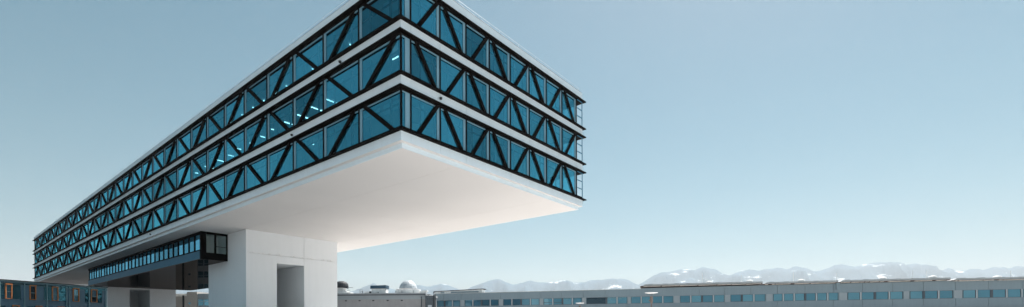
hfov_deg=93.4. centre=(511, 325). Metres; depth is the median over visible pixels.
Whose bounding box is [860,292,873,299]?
window
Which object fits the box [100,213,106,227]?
window
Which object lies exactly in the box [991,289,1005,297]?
window
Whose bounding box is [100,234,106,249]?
window
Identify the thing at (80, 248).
window
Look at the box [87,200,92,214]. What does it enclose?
window
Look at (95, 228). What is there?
window
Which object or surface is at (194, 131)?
window
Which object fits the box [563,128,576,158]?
window
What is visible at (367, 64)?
window
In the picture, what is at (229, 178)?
window
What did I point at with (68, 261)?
window
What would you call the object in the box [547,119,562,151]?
window
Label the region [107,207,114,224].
window
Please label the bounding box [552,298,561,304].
window
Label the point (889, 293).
window
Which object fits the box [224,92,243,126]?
window
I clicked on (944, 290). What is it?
window
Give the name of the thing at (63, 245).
window
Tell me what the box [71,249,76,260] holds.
window
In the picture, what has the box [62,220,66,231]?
window
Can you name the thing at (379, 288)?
rooftop plant unit
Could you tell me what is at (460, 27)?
window
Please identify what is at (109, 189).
window
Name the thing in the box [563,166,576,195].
window
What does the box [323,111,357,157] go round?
window
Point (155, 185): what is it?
window
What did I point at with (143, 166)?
window
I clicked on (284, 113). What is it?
window
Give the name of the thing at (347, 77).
window
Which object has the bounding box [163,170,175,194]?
window
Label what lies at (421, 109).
window
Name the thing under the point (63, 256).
window
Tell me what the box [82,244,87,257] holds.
window
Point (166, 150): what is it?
window
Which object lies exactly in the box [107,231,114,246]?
window
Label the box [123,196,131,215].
window
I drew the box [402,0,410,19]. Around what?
window
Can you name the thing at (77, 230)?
window
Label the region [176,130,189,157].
window
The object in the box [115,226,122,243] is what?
window
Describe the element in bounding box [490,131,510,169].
window
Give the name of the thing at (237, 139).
window
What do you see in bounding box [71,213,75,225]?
window
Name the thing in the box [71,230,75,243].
window
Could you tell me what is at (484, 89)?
window
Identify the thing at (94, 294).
window
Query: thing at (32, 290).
window
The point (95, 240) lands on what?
window
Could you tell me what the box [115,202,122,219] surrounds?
window
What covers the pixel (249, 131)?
window
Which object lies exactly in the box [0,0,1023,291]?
sky
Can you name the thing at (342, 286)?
dark roof dome
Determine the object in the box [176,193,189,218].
window
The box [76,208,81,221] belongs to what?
window
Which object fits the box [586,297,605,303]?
window
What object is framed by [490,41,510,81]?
window
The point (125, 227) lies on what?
window
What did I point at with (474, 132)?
window
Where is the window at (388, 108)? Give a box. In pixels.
[358,90,399,142]
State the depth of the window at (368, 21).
36.63 m
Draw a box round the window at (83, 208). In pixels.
[82,205,86,218]
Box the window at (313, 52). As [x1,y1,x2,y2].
[292,36,321,82]
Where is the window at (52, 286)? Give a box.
[52,286,58,300]
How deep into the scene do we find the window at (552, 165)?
49.93 m
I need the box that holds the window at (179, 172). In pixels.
[176,163,189,187]
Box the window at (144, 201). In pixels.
[141,184,151,206]
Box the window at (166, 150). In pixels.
[163,140,175,165]
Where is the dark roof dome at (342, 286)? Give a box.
[337,281,352,292]
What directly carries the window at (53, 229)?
in the office building at (284, 177)
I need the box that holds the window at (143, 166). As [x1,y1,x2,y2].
[141,157,151,179]
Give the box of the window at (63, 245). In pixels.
[62,236,66,248]
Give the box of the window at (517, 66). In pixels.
[511,55,529,93]
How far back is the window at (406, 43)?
35.03 m
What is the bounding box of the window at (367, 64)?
[358,35,399,90]
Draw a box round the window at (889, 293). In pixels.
[888,291,902,298]
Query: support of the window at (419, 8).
in the office building at (284, 177)
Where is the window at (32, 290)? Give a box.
[29,285,36,299]
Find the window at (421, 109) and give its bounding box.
[412,95,440,141]
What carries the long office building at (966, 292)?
on the plaza
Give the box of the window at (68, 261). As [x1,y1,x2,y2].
[67,251,71,263]
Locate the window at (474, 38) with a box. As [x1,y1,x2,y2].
[467,25,489,68]
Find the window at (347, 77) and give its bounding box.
[322,60,357,109]
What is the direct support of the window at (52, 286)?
in the office building at (16, 293)
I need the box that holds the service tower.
[426,294,435,306]
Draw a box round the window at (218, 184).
[206,176,223,205]
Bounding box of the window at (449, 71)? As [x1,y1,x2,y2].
[441,58,466,102]
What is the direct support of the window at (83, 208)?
in the office building at (284, 177)
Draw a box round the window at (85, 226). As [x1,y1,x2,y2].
[82,224,86,237]
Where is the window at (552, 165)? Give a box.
[547,158,562,189]
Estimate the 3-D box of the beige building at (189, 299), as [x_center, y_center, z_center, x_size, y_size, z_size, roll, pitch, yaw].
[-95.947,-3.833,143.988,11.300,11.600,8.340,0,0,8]
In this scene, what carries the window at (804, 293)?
in the long office building at (966, 292)
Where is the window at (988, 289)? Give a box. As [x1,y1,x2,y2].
[976,289,990,297]
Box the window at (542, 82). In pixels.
[530,68,546,103]
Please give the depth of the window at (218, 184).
56.00 m
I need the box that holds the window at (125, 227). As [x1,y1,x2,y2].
[123,221,131,240]
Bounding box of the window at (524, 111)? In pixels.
[511,98,529,134]
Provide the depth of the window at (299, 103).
42.88 m
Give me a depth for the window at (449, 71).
38.69 m
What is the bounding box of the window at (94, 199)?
[93,196,99,211]
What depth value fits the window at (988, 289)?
112.60 m
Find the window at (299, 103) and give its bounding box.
[292,82,322,125]
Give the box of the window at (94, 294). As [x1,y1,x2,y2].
[91,289,97,302]
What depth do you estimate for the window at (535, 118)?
47.75 m
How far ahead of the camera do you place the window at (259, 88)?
49.40 m
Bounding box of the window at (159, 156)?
[152,150,162,172]
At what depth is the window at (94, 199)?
92.94 m
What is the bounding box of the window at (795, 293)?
[793,293,804,300]
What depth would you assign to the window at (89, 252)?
95.66 m
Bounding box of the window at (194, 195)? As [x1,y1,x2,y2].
[190,185,205,212]
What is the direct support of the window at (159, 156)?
in the office building at (284, 177)
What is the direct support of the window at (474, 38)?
in the office building at (284, 177)
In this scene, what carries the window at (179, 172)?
in the office building at (284, 177)
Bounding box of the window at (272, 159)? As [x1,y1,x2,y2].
[266,143,292,180]
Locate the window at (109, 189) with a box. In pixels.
[107,185,114,201]
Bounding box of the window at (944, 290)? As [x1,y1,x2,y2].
[938,290,952,298]
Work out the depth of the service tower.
131.87 m
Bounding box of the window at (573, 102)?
[562,90,576,122]
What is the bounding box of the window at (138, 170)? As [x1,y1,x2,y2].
[131,165,140,185]
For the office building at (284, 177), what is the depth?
49.18 m
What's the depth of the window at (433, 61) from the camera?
36.49 m
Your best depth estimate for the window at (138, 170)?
75.80 m
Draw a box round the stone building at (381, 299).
[337,293,437,306]
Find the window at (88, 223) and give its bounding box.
[87,221,93,234]
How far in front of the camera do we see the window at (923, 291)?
115.69 m
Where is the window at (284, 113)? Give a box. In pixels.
[266,100,291,139]
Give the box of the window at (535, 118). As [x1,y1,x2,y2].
[530,109,546,143]
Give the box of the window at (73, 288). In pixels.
[73,288,79,301]
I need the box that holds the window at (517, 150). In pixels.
[511,141,529,176]
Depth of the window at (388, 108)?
36.26 m
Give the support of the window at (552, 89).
in the office building at (284, 177)
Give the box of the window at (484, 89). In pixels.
[467,73,489,114]
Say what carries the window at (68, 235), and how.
in the office building at (284, 177)
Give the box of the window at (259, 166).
[244,156,266,190]
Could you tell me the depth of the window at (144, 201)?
72.58 m
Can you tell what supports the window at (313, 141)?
in the office building at (284, 177)
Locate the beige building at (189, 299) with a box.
[176,292,208,306]
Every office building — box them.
[0,279,107,306]
[32,0,586,306]
[433,277,1023,306]
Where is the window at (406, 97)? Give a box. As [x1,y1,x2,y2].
[402,90,411,129]
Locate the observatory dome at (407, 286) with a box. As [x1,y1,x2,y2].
[395,281,427,292]
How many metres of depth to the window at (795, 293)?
123.67 m
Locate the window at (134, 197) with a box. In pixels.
[132,192,140,210]
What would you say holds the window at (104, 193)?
in the office building at (284, 177)
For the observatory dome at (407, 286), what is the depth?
136.71 m
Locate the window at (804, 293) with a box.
[804,293,815,300]
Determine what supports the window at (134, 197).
in the office building at (284, 177)
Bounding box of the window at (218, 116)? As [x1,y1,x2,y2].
[206,106,223,137]
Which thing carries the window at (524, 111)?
in the office building at (284, 177)
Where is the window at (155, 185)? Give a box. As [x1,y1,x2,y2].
[152,180,162,200]
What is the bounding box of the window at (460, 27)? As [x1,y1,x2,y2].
[441,7,466,54]
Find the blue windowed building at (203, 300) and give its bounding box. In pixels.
[198,294,208,306]
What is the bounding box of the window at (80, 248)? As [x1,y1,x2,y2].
[76,246,81,259]
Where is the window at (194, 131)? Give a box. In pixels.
[190,119,205,148]
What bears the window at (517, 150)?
in the office building at (284, 177)
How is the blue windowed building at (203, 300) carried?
on the car park
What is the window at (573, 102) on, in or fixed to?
in the office building at (284, 177)
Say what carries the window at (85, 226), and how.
in the office building at (284, 177)
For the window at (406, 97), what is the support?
in the office building at (284, 177)
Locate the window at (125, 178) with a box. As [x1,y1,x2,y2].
[123,174,131,191]
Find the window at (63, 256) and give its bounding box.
[62,254,66,265]
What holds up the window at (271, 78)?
in the office building at (284, 177)
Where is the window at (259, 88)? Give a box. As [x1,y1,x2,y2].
[243,76,265,113]
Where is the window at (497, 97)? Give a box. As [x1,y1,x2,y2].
[490,86,510,124]
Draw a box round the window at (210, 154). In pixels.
[206,141,223,171]
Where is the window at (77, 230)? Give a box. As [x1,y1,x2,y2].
[76,228,81,240]
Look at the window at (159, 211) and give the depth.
69.32 m
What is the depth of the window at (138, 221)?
75.87 m
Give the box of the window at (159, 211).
[152,206,163,227]
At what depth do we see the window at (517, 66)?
45.51 m
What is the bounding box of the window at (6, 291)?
[5,283,12,298]
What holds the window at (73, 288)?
in the office building at (16, 293)
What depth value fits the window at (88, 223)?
96.15 m
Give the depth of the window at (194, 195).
59.54 m
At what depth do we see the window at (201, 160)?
59.32 m
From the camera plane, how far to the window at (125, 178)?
79.01 m
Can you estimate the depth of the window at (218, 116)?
55.95 m
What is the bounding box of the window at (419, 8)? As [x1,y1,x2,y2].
[411,0,440,38]
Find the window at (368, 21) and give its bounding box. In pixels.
[358,0,399,39]
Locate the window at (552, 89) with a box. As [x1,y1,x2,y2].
[547,80,562,113]
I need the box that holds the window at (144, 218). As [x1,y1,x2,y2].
[141,212,151,232]
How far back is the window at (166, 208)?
66.06 m
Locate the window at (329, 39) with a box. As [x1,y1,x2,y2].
[322,10,357,62]
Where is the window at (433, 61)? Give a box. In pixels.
[412,41,440,89]
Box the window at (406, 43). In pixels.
[402,35,411,74]
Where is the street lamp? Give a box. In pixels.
[646,292,657,306]
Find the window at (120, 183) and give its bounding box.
[114,178,122,196]
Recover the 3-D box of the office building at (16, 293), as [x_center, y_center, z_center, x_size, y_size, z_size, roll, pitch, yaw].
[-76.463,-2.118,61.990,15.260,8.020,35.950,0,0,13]
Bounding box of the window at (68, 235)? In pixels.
[67,234,70,245]
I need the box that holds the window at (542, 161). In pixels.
[530,150,546,183]
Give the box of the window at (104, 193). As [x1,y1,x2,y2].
[100,190,106,206]
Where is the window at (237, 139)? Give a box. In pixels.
[224,129,243,162]
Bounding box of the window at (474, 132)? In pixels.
[467,121,489,160]
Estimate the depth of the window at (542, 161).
47.74 m
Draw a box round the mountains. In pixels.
[176,262,1023,294]
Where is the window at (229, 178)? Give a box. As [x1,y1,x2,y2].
[224,167,243,198]
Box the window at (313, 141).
[292,128,322,169]
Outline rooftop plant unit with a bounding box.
[364,285,388,292]
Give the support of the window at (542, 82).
in the office building at (284, 177)
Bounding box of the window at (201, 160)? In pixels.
[190,152,205,180]
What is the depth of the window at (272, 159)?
46.19 m
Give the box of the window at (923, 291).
[923,291,937,298]
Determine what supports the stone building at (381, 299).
on the plaza
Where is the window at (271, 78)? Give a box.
[266,57,291,99]
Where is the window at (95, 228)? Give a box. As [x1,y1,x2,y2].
[93,216,99,231]
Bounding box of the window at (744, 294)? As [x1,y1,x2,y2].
[741,294,752,301]
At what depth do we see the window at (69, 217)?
108.83 m
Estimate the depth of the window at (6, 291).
65.04 m
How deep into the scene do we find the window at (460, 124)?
38.76 m
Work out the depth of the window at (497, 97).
43.13 m
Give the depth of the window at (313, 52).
42.86 m
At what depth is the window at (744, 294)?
127.13 m
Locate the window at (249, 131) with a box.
[244,116,265,151]
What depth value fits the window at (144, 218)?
72.63 m
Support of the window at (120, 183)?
in the office building at (284, 177)
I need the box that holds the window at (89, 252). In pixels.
[87,240,93,254]
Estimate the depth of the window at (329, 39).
39.63 m
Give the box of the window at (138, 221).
[132,217,140,236]
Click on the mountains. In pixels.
(888, 270)
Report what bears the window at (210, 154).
in the office building at (284, 177)
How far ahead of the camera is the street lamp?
39.32 m
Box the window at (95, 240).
[94,237,99,251]
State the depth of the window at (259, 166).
49.43 m
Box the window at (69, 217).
[67,215,70,227]
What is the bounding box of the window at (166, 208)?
[163,200,175,222]
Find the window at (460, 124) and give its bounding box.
[441,108,466,151]

